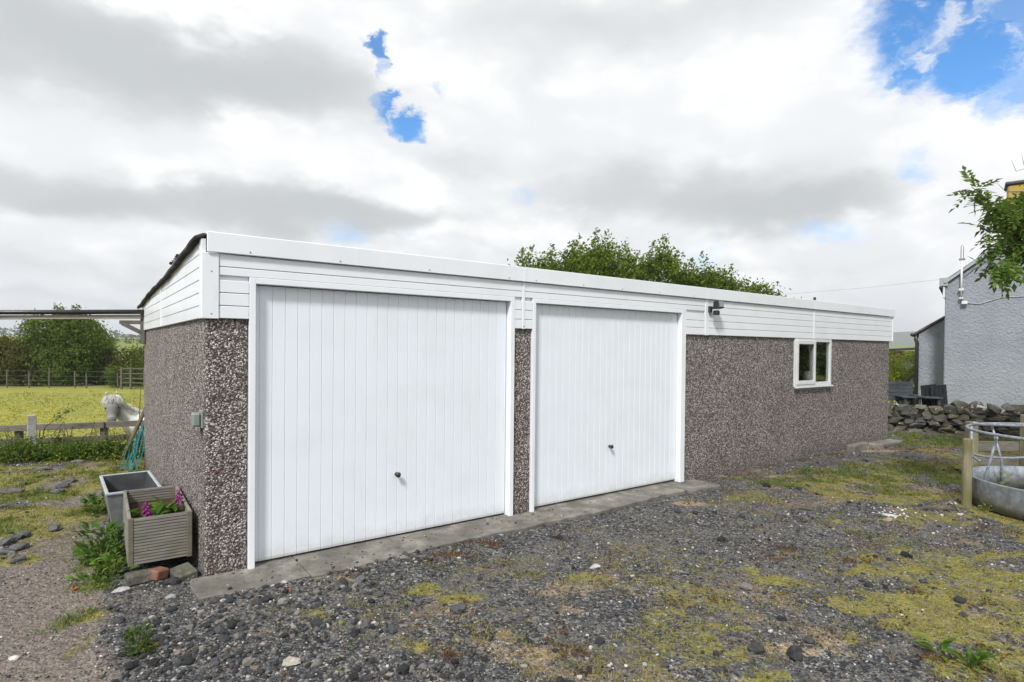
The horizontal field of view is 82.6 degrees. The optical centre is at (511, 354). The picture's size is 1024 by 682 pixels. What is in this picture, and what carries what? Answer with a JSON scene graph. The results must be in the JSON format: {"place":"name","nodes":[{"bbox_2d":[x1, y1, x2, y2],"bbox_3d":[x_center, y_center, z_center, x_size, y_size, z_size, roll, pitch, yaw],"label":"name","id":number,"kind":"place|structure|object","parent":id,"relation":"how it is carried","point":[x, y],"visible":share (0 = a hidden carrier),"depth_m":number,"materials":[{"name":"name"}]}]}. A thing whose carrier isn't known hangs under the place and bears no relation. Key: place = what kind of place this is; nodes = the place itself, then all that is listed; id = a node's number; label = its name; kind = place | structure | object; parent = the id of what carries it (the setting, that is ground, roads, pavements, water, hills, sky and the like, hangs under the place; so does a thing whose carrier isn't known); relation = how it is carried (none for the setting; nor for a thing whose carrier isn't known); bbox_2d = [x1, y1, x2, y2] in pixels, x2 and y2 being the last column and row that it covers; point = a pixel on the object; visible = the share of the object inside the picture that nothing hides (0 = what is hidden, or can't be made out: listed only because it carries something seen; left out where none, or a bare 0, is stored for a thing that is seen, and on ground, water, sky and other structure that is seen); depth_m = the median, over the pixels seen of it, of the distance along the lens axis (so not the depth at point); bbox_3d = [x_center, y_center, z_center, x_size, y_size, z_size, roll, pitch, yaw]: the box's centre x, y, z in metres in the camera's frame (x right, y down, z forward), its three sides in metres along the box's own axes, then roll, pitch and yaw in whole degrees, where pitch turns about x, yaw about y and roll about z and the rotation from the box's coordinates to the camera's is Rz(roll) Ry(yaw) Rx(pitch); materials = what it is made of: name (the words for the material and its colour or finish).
{"place":"outdoors","nodes":[
{"label":"outdoors","id":0,"kind":"place"},
{"bbox_2d":[0,392,143,442],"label":"pasture grass","id":1,"kind":"structure","parent":0,"point":[70,401],"depth_m":18.72,"materials":[{"name":"green plant"}]},
{"bbox_2d":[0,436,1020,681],"bbox_3d":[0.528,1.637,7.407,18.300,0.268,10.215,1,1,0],"label":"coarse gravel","id":2,"kind":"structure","parent":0,"point":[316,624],"depth_m":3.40,"materials":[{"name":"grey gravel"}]},
{"bbox_2d":[0,336,1023,681],"bbox_3d":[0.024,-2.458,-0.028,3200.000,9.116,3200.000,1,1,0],"label":"ground","id":3,"kind":"structure","parent":0,"point":[42,608],"depth_m":4.01,"materials":[{"name":"grey gravel"}]},
{"bbox_2d":[0,503,9,509],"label":"rubble stone","id":4,"kind":"object","parent":3,"relation":"on","point":[4,506],"visible":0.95,"depth_m":5.94,"materials":[{"name":"stone"}]},
{"bbox_2d":[0,548,13,554],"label":"rubble stone","id":5,"kind":"object","parent":3,"relation":"on","point":[4,551],"visible":0.87,"depth_m":4.64,"materials":[{"name":"stone"}]},
{"bbox_2d":[0,537,17,545],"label":"rubble stone","id":6,"kind":"object","parent":3,"relation":"on","point":[7,541],"visible":0.98,"depth_m":4.84,"materials":[{"name":"stone"}]},
{"bbox_2d":[0,487,23,493],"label":"grey stone","id":7,"kind":"object","parent":3,"relation":"on","point":[12,490],"visible":0.87,"depth_m":6.55,"materials":[{"name":"stone"}]},
{"bbox_2d":[8,655,19,660],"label":"pale stone","id":8,"kind":"object","parent":3,"relation":"on","point":[13,658],"visible":1,"depth_m":3.10,"materials":[{"name":"stone"}]},
{"bbox_2d":[9,534,23,539],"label":"rubble stone","id":9,"kind":"object","parent":3,"relation":"on","point":[18,537],"visible":0.66,"depth_m":4.96,"materials":[{"name":"stone"}]},
{"bbox_2d":[9,555,26,563],"bbox_3d":[-3.791,1.576,4.478,0.106,0.050,0.086,-6,-1,-18],"label":"rubble stone","id":10,"kind":"object","parent":3,"relation":"on","point":[21,558],"visible":1,"depth_m":4.46,"materials":[{"name":"stone"}]},
{"bbox_2d":[10,541,29,551],"bbox_3d":[-4.027,1.571,4.765,0.111,0.062,0.142,2,6,18],"label":"rubble stone","id":11,"kind":"object","parent":3,"relation":"on","point":[19,546],"visible":0.88,"depth_m":4.74,"materials":[{"name":"stone"}]},
{"bbox_2d":[16,531,31,537],"bbox_3d":[-4.242,1.564,5.065,0.102,0.050,0.137,0,1,-26],"label":"rubble stone","id":12,"kind":"object","parent":3,"relation":"on","point":[26,534],"visible":0.81,"depth_m":5.04,"materials":[{"name":"stone"}]},
{"bbox_2d":[0,404,56,431],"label":"pasture buttercups","id":13,"kind":"object","parent":3,"relation":"on","point":[26,411],"visible":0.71,"depth_m":16.41,"materials":[{"name":"yellow plant"}]},
{"bbox_2d":[27,414,36,447],"bbox_3d":[-7.264,1.395,8.817,0.110,0.960,0.110,0,1,-41],"label":"concrete post","id":14,"kind":"object","parent":3,"relation":"on","point":[31,425],"visible":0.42,"depth_m":8.78,"materials":[{"name":"grey concrete"}]},
{"bbox_2d":[0,333,64,386],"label":"thorn bush","id":15,"kind":"object","parent":3,"relation":"on","point":[9,351],"visible":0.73,"depth_m":27.49,"materials":[{"name":"green plant"}]},
{"bbox_2d":[29,466,51,469],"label":"grey stone","id":16,"kind":"object","parent":3,"relation":"on","point":[41,468],"visible":0.98,"depth_m":7.70,"materials":[{"name":"stone"}]},
{"bbox_2d":[0,430,82,452],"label":"bramble","id":17,"kind":"object","parent":3,"relation":"on","point":[49,441],"visible":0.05,"depth_m":9.15,"materials":[{"name":"green plant"}]},
{"bbox_2d":[48,524,61,531],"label":"rubble stone","id":18,"kind":"object","parent":3,"relation":"on","point":[55,527],"visible":1,"depth_m":5.24,"materials":[{"name":"stone"}]},
{"bbox_2d":[50,488,64,493],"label":"rubble stone","id":19,"kind":"object","parent":3,"relation":"on","point":[59,490],"visible":0.99,"depth_m":6.58,"materials":[{"name":"stone"}]},
{"bbox_2d":[0,407,115,464],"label":"bramble","id":20,"kind":"object","parent":3,"relation":"on","point":[19,444],"depth_m":8.36,"materials":[{"name":"green plant"}]},
{"bbox_2d":[53,404,74,420],"bbox_3d":[-6.907,0.901,9.012,0.350,0.293,0.108,1,1,0],"label":"bramble spray","id":21,"kind":"object","parent":20,"relation":"attached to","point":[67,411],"visible":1,"depth_m":9.01,"materials":[{"name":"green plant"}]},
{"bbox_2d":[9,425,106,462],"bbox_3d":[-6.718,1.424,8.599,1.377,0.756,1.183,1,1,31],"label":"bramble","id":22,"kind":"object","parent":3,"relation":"on","point":[65,449],"visible":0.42,"depth_m":8.47,"materials":[{"name":"green plant"}]},
{"bbox_2d":[0,368,118,388],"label":"stock fence","id":23,"kind":"object","parent":3,"relation":"on","point":[48,380],"visible":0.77,"depth_m":26.59,"materials":[{"name":"brown wood"}]},
{"bbox_2d":[55,482,69,488],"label":"rubble stone","id":24,"kind":"object","parent":3,"relation":"on","point":[63,485],"visible":0.88,"depth_m":6.80,"materials":[{"name":"stone"}]},
{"bbox_2d":[10,303,121,386],"bbox_3d":[-21.673,-0.343,28.508,5.030,4.405,3.188,1,1,0],"label":"tree","id":25,"kind":"object","parent":3,"relation":"on","point":[77,341],"visible":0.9,"depth_m":27.79,"materials":[{"name":"green plant"}]},
{"bbox_2d":[0,326,139,337],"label":"woods","id":26,"kind":"object","parent":3,"relation":"on","point":[3,331],"visible":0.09,"depth_m":493.49,"materials":[{"name":"green plant"}]},
{"bbox_2d":[1,335,139,343],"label":"hedgerow","id":27,"kind":"object","parent":3,"relation":"on","point":[129,340],"visible":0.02,"depth_m":130.52,"materials":[{"name":"green plant"}]},
{"bbox_2d":[65,477,76,482],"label":"rubble stone","id":28,"kind":"object","parent":3,"relation":"on","point":[71,480],"visible":0.91,"depth_m":7.05,"materials":[{"name":"stone"}]},
{"bbox_2d":[0,420,143,456],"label":"post and rail fence","id":29,"kind":"object","parent":3,"relation":"on","point":[19,430],"visible":0.34,"depth_m":9.23,"materials":[{"name":"grey wood"}]},
{"bbox_2d":[70,586,78,590],"bbox_3d":[-3.015,1.614,4.021,0.055,0.037,0.045,0,1,-38],"label":"brick shard","id":30,"kind":"object","parent":3,"relation":"on","point":[73,588],"visible":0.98,"depth_m":4.01,"materials":[{"name":"brick"}]},
{"bbox_2d":[7,389,142,441],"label":"pasture weeds","id":31,"kind":"object","parent":3,"relation":"on","point":[61,418],"visible":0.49,"depth_m":17.89,"materials":[{"name":"green plant"}]},
{"bbox_2d":[64,566,123,588],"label":"leafy weed","id":32,"kind":"object","parent":3,"relation":"on","point":[82,574],"visible":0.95,"depth_m":4.16,"materials":[{"name":"green plant"}]},
{"bbox_2d":[79,488,109,516],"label":"leafy weed","id":33,"kind":"object","parent":3,"relation":"on","point":[93,499],"visible":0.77,"depth_m":5.77,"materials":[{"name":"green plant"}]},
{"bbox_2d":[49,427,142,461],"bbox_3d":[-6.236,1.410,8.704,1.370,0.713,1.044,1,1,0],"label":"bramble","id":34,"kind":"object","parent":3,"relation":"on","point":[100,446],"visible":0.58,"depth_m":8.58,"materials":[{"name":"green plant"}]},
{"bbox_2d":[71,519,125,564],"bbox_3d":[-3.250,1.478,4.630,0.413,0.327,0.430,0,1,-32],"label":"leafy weed","id":35,"kind":"object","parent":3,"relation":"on","point":[111,530],"visible":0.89,"depth_m":4.62,"materials":[{"name":"green plant"}]},
{"bbox_2d":[69,344,143,385],"bbox_3d":[-17.043,0.615,29.068,9.943,2.702,2.466,1,1,0],"label":"hedge","id":36,"kind":"object","parent":3,"relation":"on","point":[115,358],"visible":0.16,"depth_m":28.62,"materials":[{"name":"green plant"}]},
{"bbox_2d":[89,550,139,577],"bbox_3d":[-2.983,1.555,4.328,0.291,0.193,0.312,1,1,39],"label":"leafy weed","id":37,"kind":"object","parent":3,"relation":"on","point":[108,557],"visible":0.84,"depth_m":4.30,"materials":[{"name":"green plant"}]},
{"bbox_2d":[94,427,143,459],"bbox_3d":[-5.833,1.449,8.832,1.202,0.736,1.108,1,1,0],"label":"bramble","id":38,"kind":"object","parent":3,"relation":"on","point":[126,456],"visible":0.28,"depth_m":8.65,"materials":[{"name":"green plant"}]},
{"bbox_2d":[96,347,143,387],"bbox_3d":[-17.421,0.717,27.495,4.184,2.347,1.843,1,1,0],"label":"elder bush","id":39,"kind":"object","parent":3,"relation":"on","point":[109,377],"visible":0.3,"depth_m":27.36,"materials":[{"name":"green plant"}]},
{"bbox_2d":[97,391,143,449],"bbox_3d":[-6.172,1.232,10.198,1.877,1.236,0.536,0,1,-38],"label":"pony","id":40,"kind":"object","parent":3,"relation":"on","point":[116,407],"visible":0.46,"depth_m":9.75},
{"bbox_2d":[111,586,130,592],"bbox_3d":[-2.663,1.605,3.973,0.115,0.042,0.052,2,-6,-29],"label":"pale stone","id":41,"kind":"object","parent":3,"relation":"on","point":[121,589],"visible":1,"depth_m":3.96,"materials":[{"name":"stone"}]},
{"bbox_2d":[99,470,160,529],"bbox_3d":[-3.741,1.418,5.703,0.440,0.362,0.920,0,1,-38],"label":"trough","id":42,"kind":"object","parent":3,"relation":"on","point":[118,484],"visible":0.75,"depth_m":5.94,"materials":[{"name":"white plastic"}]},
{"bbox_2d":[120,367,143,388],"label":"field gate","id":43,"kind":"structure","parent":3,"relation":"on","point":[130,378],"depth_m":26.40,"materials":[{"name":"grey wood"}]},
{"bbox_2d":[121,408,143,459],"bbox_3d":[-5.708,1.149,8.847,0.068,0.860,0.718,1,1,-1],"label":"leaning pole","id":44,"kind":"object","parent":3,"relation":"on","point":[136,428],"visible":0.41,"depth_m":8.81,"materials":[{"name":"brown wood"}]},
{"bbox_2d":[119,621,157,656],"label":"nettle weed","id":45,"kind":"object","parent":3,"relation":"on","point":[142,643],"visible":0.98,"depth_m":3.15,"materials":[{"name":"green plant"}]},
{"bbox_2d":[124,566,155,586],"bbox_3d":[-2.629,1.578,4.145,0.200,0.070,0.110,0,1,-43],"label":"paving piece","id":46,"kind":"object","parent":3,"relation":"on","point":[136,577],"visible":0.82,"depth_m":4.10,"materials":[{"name":"concrete"}]},
{"bbox_2d":[138,641,159,651],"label":"yellow weed","id":47,"kind":"object","parent":3,"relation":"on","point":[153,645],"visible":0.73,"depth_m":3.17,"materials":[{"name":"plant"}]},
{"bbox_2d":[123,484,191,566],"bbox_3d":[-2.827,1.322,4.623,0.400,0.338,1.008,0,1,-35],"label":"planter","id":48,"kind":"object","parent":3,"relation":"on","point":[157,538],"visible":0.87,"depth_m":4.25,"materials":[{"name":"brown wood"}]},
{"bbox_2d":[130,504,154,516],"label":"planter weed","id":49,"kind":"object","parent":48,"relation":"in","point":[138,509],"visible":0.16,"depth_m":4.50,"materials":[{"name":"green plant"}]},
{"bbox_2d":[141,501,152,516],"bbox_3d":[-2.730,1.184,4.364,0.077,0.172,0.077,0,1,-43],"label":"foxglove","id":50,"kind":"object","parent":48,"relation":"in","point":[147,512],"visible":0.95,"depth_m":4.35,"materials":[{"name":"pink plant"}]},
{"bbox_2d":[128,504,169,517],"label":"planter weed","id":51,"kind":"object","parent":48,"relation":"in","point":[136,514],"visible":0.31,"depth_m":4.38,"materials":[{"name":"green plant"}]},
{"bbox_2d":[148,496,184,514],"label":"planter weed","id":52,"kind":"object","parent":48,"relation":"in","point":[171,507],"visible":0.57,"depth_m":4.51,"materials":[{"name":"green plant"}]},
{"bbox_2d":[173,487,183,507],"bbox_3d":[-2.610,1.153,4.562,0.080,0.231,0.077,1,1,0],"label":"foxglove","id":53,"kind":"object","parent":48,"relation":"in","point":[178,497],"visible":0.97,"depth_m":4.56,"materials":[{"name":"pink plant"}]},
{"bbox_2d":[148,566,168,580],"bbox_3d":[-2.541,1.573,4.185,0.090,0.070,0.110,7,-5,14],"label":"brick","id":54,"kind":"object","parent":3,"relation":"on","point":[159,573],"visible":1,"depth_m":4.15,"materials":[{"name":"brick"}]},
{"bbox_2d":[165,594,175,599],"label":"pale stone","id":55,"kind":"object","parent":3,"relation":"on","point":[170,596],"visible":1,"depth_m":3.85,"materials":[{"name":"stone"}]},
{"bbox_2d":[169,562,198,580],"bbox_3d":[-2.390,1.594,4.242,0.180,0.070,0.140,9,14,41],"label":"concrete lump","id":56,"kind":"object","parent":3,"relation":"on","point":[184,571],"visible":0.84,"depth_m":4.22,"materials":[{"name":"grey concrete"}]},
{"bbox_2d":[282,656,301,665],"bbox_3d":[-1.135,1.581,3.008,0.096,0.040,0.058,2,-8,-11],"label":"pale stone","id":57,"kind":"object","parent":3,"relation":"on","point":[289,661],"visible":0.99,"depth_m":2.99,"materials":[{"name":"stone"}]},
{"bbox_2d":[190,479,720,600],"bbox_3d":[0.101,1.652,5.691,5.730,0.134,0.640,0,1,-36],"label":"concrete apron","id":58,"kind":"object","parent":3,"relation":"on","point":[213,586],"visible":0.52,"depth_m":4.96,"materials":[{"name":"grey concrete"}]},
{"bbox_2d":[449,603,466,614],"bbox_3d":[-0.339,1.604,3.664,0.111,0.060,0.089,4,-5,-29],"label":"stone","id":59,"kind":"object","parent":3,"relation":"on","point":[458,609],"visible":1,"depth_m":3.64,"materials":[{"name":"stone"}]},
{"bbox_2d":[0,431,1019,639],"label":"grass","id":60,"kind":"structure","parent":3,"relation":"on","point":[837,471],"depth_m":7.50,"materials":[{"name":"green plant"}]},
{"bbox_2d":[0,436,1023,681],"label":"moss","id":61,"kind":"object","parent":3,"relation":"on","point":[528,574],"visible":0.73,"depth_m":4.15,"materials":[{"name":"green plant"}]},
{"bbox_2d":[137,231,894,576],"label":"garage","id":62,"kind":"structure","parent":3,"relation":"on","point":[343,395],"depth_m":5.48,"materials":[{"name":"concrete"}]},
{"bbox_2d":[0,309,145,343],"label":"open shelter","id":63,"kind":"object","parent":62,"relation":"attached to","point":[22,314],"visible":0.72,"depth_m":7.91,"materials":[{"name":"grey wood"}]},
{"bbox_2d":[120,421,144,469],"bbox_3d":[-5.165,1.243,8.060,0.237,0.590,0.654,0,1,-11],"label":"net","id":64,"kind":"object","parent":62,"relation":"hanging from","point":[137,441],"visible":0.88,"depth_m":7.98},
{"bbox_2d":[191,410,203,439],"bbox_3d":[-2.278,0.513,4.217,0.072,0.215,0.120,0,1,-36],"label":"outdoor socket","id":65,"kind":"object","parent":62,"relation":"attached to","point":[197,419],"visible":1,"depth_m":4.18,"materials":[{"name":"grey plastic"}]},
{"bbox_2d":[255,286,505,561],"bbox_3d":[-0.991,0.528,5.048,2.316,2.086,0.092,0,1,-36],"label":"garage door","id":66,"kind":"structure","parent":62,"relation":"in","point":[377,415],"depth_m":4.92,"materials":[{"name":"white metal"}]},
{"bbox_2d":[534,304,676,506],"bbox_3d":[1.136,0.531,6.620,2.307,2.086,0.092,0,1,-36],"label":"garage door","id":67,"kind":"structure","parent":62,"relation":"in","point":[605,379],"depth_m":6.54,"materials":[{"name":"white metal"}]},
{"bbox_2d":[708,300,723,314],"bbox_3d":[2.645,-0.604,7.544,0.140,0.188,0.154,0,1,-36],"label":"security light","id":68,"kind":"object","parent":62,"relation":"attached to","point":[718,304],"visible":1,"depth_m":7.50,"materials":[{"name":"black plastic"}]},
{"bbox_2d":[793,338,832,388],"bbox_3d":[4.779,0.136,9.265,1.189,0.768,0.105,0,1,-36],"label":"window","id":69,"kind":"structure","parent":62,"relation":"in","point":[812,357],"depth_m":9.23,"materials":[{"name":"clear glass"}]},
{"bbox_2d":[507,233,618,276],"bbox_3d":[0.907,-0.776,16.448,4.639,5.004,3.019,1,1,0],"label":"hawthorn tree","id":70,"kind":"object","parent":3,"relation":"on","point":[574,262],"visible":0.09,"depth_m":15.79,"materials":[{"name":"green plant"}]},
{"bbox_2d":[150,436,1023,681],"bbox_3d":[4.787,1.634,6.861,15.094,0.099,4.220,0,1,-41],"label":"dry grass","id":71,"kind":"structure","parent":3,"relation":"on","point":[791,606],"depth_m":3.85,"materials":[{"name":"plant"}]},
{"bbox_2d":[590,564,600,568],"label":"pale stone","id":72,"kind":"object","parent":3,"relation":"on","point":[595,566],"visible":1,"depth_m":4.49,"materials":[{"name":"stone"}]},
{"bbox_2d":[581,227,715,287],"bbox_3d":[3.843,-0.882,16.555,4.680,5.330,3.094,1,1,0],"label":"hawthorn tree","id":73,"kind":"object","parent":3,"relation":"on","point":[652,268],"visible":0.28,"depth_m":15.94,"materials":[{"name":"green plant"}]},
{"bbox_2d":[681,251,801,297],"bbox_3d":[6.336,-0.537,16.320,3.759,4.574,2.419,1,1,0],"label":"hawthorn tree","id":74,"kind":"object","parent":3,"relation":"on","point":[722,282],"visible":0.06,"depth_m":15.93,"materials":[{"name":"green plant"}]},
{"bbox_2d":[747,642,764,654],"bbox_3d":[1.366,1.640,3.256,0.092,0.062,0.089,-1,-3,38],"label":"stone","id":75,"kind":"object","parent":3,"relation":"on","point":[755,648],"visible":1,"depth_m":3.23,"materials":[{"name":"stone"}]},
{"bbox_2d":[786,645,802,661],"bbox_3d":[1.551,1.633,3.174,0.101,0.087,0.074,0,1,-22],"label":"stone","id":76,"kind":"object","parent":3,"relation":"on","point":[794,652],"visible":0.98,"depth_m":3.16,"materials":[{"name":"grey stone"}]},
{"bbox_2d":[797,464,820,474],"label":"grass clump","id":77,"kind":"object","parent":3,"relation":"on","point":[804,471],"visible":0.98,"depth_m":7.92,"materials":[{"name":"plant"}]},
{"bbox_2d":[804,635,814,643],"bbox_3d":[1.706,1.640,3.342,0.070,0.051,0.054,6,6,-29],"label":"tar lump","id":78,"kind":"object","parent":3,"relation":"on","point":[809,639],"visible":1,"depth_m":3.33,"materials":[{"name":"stone"}]},
{"bbox_2d":[846,441,868,451],"bbox_3d":[5.901,1.581,9.949,0.620,0.130,0.130,0,1,-38],"label":"kerb block","id":79,"kind":"object","parent":3,"relation":"on","point":[856,446],"depth_m":9.81,"materials":[{"name":"concrete"}]},
{"bbox_2d":[865,582,873,587],"bbox_3d":[2.574,1.661,4.204,0.063,0.034,0.049,1,1,8],"label":"tar lump","id":80,"kind":"object","parent":3,"relation":"on","point":[868,584],"visible":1,"depth_m":4.19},
{"bbox_2d":[868,439,902,448],"bbox_3d":[6.689,1.612,10.482,0.950,0.090,0.240,0,1,-35],"label":"edging slab","id":81,"kind":"object","parent":3,"relation":"on","point":[879,444],"depth_m":10.37,"materials":[{"name":"concrete"}]},
{"bbox_2d":[882,517,892,521],"bbox_3d":[3.728,1.639,5.792,0.101,0.043,0.070,-8,5,-6],"label":"tile shard","id":82,"kind":"object","parent":3,"relation":"on","point":[888,519],"visible":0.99,"depth_m":5.77,"materials":[{"name":"ceramic"}]},
{"bbox_2d":[881,513,897,516],"bbox_3d":[3.860,1.638,5.951,0.161,0.020,0.076,2,3,11],"label":"tile shard","id":83,"kind":"object","parent":3,"relation":"on","point":[887,514],"visible":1,"depth_m":5.94,"materials":[{"name":"ceramic"}]},
{"bbox_2d":[888,349,914,403],"bbox_3d":[12.682,0.878,19.693,5.828,2.396,1.992,1,1,7],"label":"garden hedge","id":84,"kind":"object","parent":3,"relation":"on","point":[893,362],"visible":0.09,"depth_m":19.45,"materials":[{"name":"green plant"}]},
{"bbox_2d":[888,381,925,406],"bbox_3d":[9.251,1.137,14.091,1.070,0.990,0.605,1,1,14],"label":"garden bench","id":85,"kind":"object","parent":3,"relation":"on","point":[894,388],"visible":0.38,"depth_m":14.26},
{"bbox_2d":[872,505,942,520],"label":"white pebbles","id":86,"kind":"object","parent":3,"relation":"on","point":[900,510],"visible":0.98,"depth_m":6.02,"materials":[{"name":"stone"}]},
{"bbox_2d":[895,395,943,405],"bbox_3d":[9.748,1.320,14.010,0.840,0.635,0.590,1,1,14],"label":"garden table","id":87,"kind":"object","parent":3,"relation":"on","point":[904,397],"visible":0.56,"depth_m":13.80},
{"bbox_2d":[914,384,936,406],"bbox_3d":[10.089,1.174,14.197,0.400,0.929,0.460,1,1,14],"label":"garden chair","id":88,"kind":"object","parent":3,"relation":"on","point":[925,390],"visible":0.38,"depth_m":14.07,"materials":[{"name":"grey"}]},
{"bbox_2d":[910,632,956,663],"bbox_3d":[2.349,1.625,3.264,0.204,0.128,0.214,0,1,-43],"label":"dock","id":89,"kind":"object","parent":3,"relation":"on","point":[945,643],"visible":0.91,"depth_m":3.25,"materials":[{"name":"green plant"}]},
{"bbox_2d":[912,506,959,509],"bbox_3d":[4.494,1.629,6.190,0.472,0.030,0.033,1,1,7],"label":"stick","id":90,"kind":"object","parent":3,"relation":"on","point":[935,507],"visible":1,"depth_m":6.19,"materials":[{"name":"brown wood"}]},
{"bbox_2d":[930,384,947,407],"bbox_3d":[10.210,1.177,14.047,0.400,0.929,0.460,1,1,14],"label":"garden chair","id":91,"kind":"object","parent":3,"relation":"on","point":[938,390],"visible":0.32,"depth_m":13.90,"materials":[{"name":"grey"}]},
{"bbox_2d":[940,484,960,512],"bbox_3d":[4.954,1.590,6.465,0.195,0.130,0.895,1,1,28],"label":"stick","id":92,"kind":"object","parent":3,"relation":"on","point":[949,497],"visible":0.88,"depth_m":6.43,"materials":[{"name":"brown wood"}]},
{"bbox_2d":[888,400,1023,435],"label":"dry stone wall","id":93,"kind":"structure","parent":3,"relation":"on","point":[952,417],"depth_m":12.09,"materials":[{"name":"grey stone"}]},
{"bbox_2d":[910,180,1023,412],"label":"cottage","id":94,"kind":"structure","parent":3,"relation":"on","point":[972,350],"depth_m":14.59,"materials":[{"name":"paint"}]},
{"bbox_2d":[959,245,984,303],"bbox_3d":[11.520,-2.011,14.596,0.535,1.497,0.118,1,1,38],"label":"aerial","id":95,"kind":"object","parent":94,"relation":"attached to","point":[961,289],"visible":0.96,"depth_m":14.69,"materials":[{"name":"metal"}]},
{"bbox_2d":[961,438,972,506],"bbox_3d":[5.008,1.446,6.418,0.091,1.040,0.096,1,0,40],"label":"wooden post","id":96,"kind":"object","parent":3,"relation":"on","point":[967,457],"visible":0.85,"depth_m":6.38,"materials":[{"name":"brown wood"}]},
{"bbox_2d":[943,647,998,672],"bbox_3d":[2.441,1.617,3.098,0.226,0.134,0.248,1,1,0],"label":"dock","id":97,"kind":"object","parent":3,"relation":"on","point":[976,658],"visible":0.94,"depth_m":3.09,"materials":[{"name":"green plant"}]},
{"bbox_2d":[946,153,1023,299],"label":"ash tree","id":98,"kind":"object","parent":3,"relation":"on","point":[1009,226],"visible":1,"depth_m":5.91,"materials":[{"name":"green plant"}]},
{"bbox_2d":[978,500,993,511],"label":"spurge weed","id":99,"kind":"object","parent":3,"relation":"on","point":[985,507],"visible":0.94,"depth_m":6.15,"materials":[{"name":"plant"}]},
{"bbox_2d":[964,414,1023,466],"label":"timber pen","id":100,"kind":"object","parent":3,"relation":"on","point":[1003,446],"visible":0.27,"depth_m":7.80,"materials":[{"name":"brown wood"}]},
{"bbox_2d":[965,422,1023,519],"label":"ring feeder","id":101,"kind":"object","parent":3,"relation":"on","point":[993,492],"visible":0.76,"depth_m":6.32,"materials":[{"name":"silver metal"}]},
{"bbox_2d":[999,470,1010,485],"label":"feeder weed","id":102,"kind":"object","parent":3,"relation":"on","point":[1008,475],"visible":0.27,"depth_m":6.91,"materials":[{"name":"green plant"}]},
{"bbox_2d":[0,0,1023,337],"label":"sky","id":103,"kind":"structure","parent":0,"point":[811,146],"materials":[{"name":"white"}]},
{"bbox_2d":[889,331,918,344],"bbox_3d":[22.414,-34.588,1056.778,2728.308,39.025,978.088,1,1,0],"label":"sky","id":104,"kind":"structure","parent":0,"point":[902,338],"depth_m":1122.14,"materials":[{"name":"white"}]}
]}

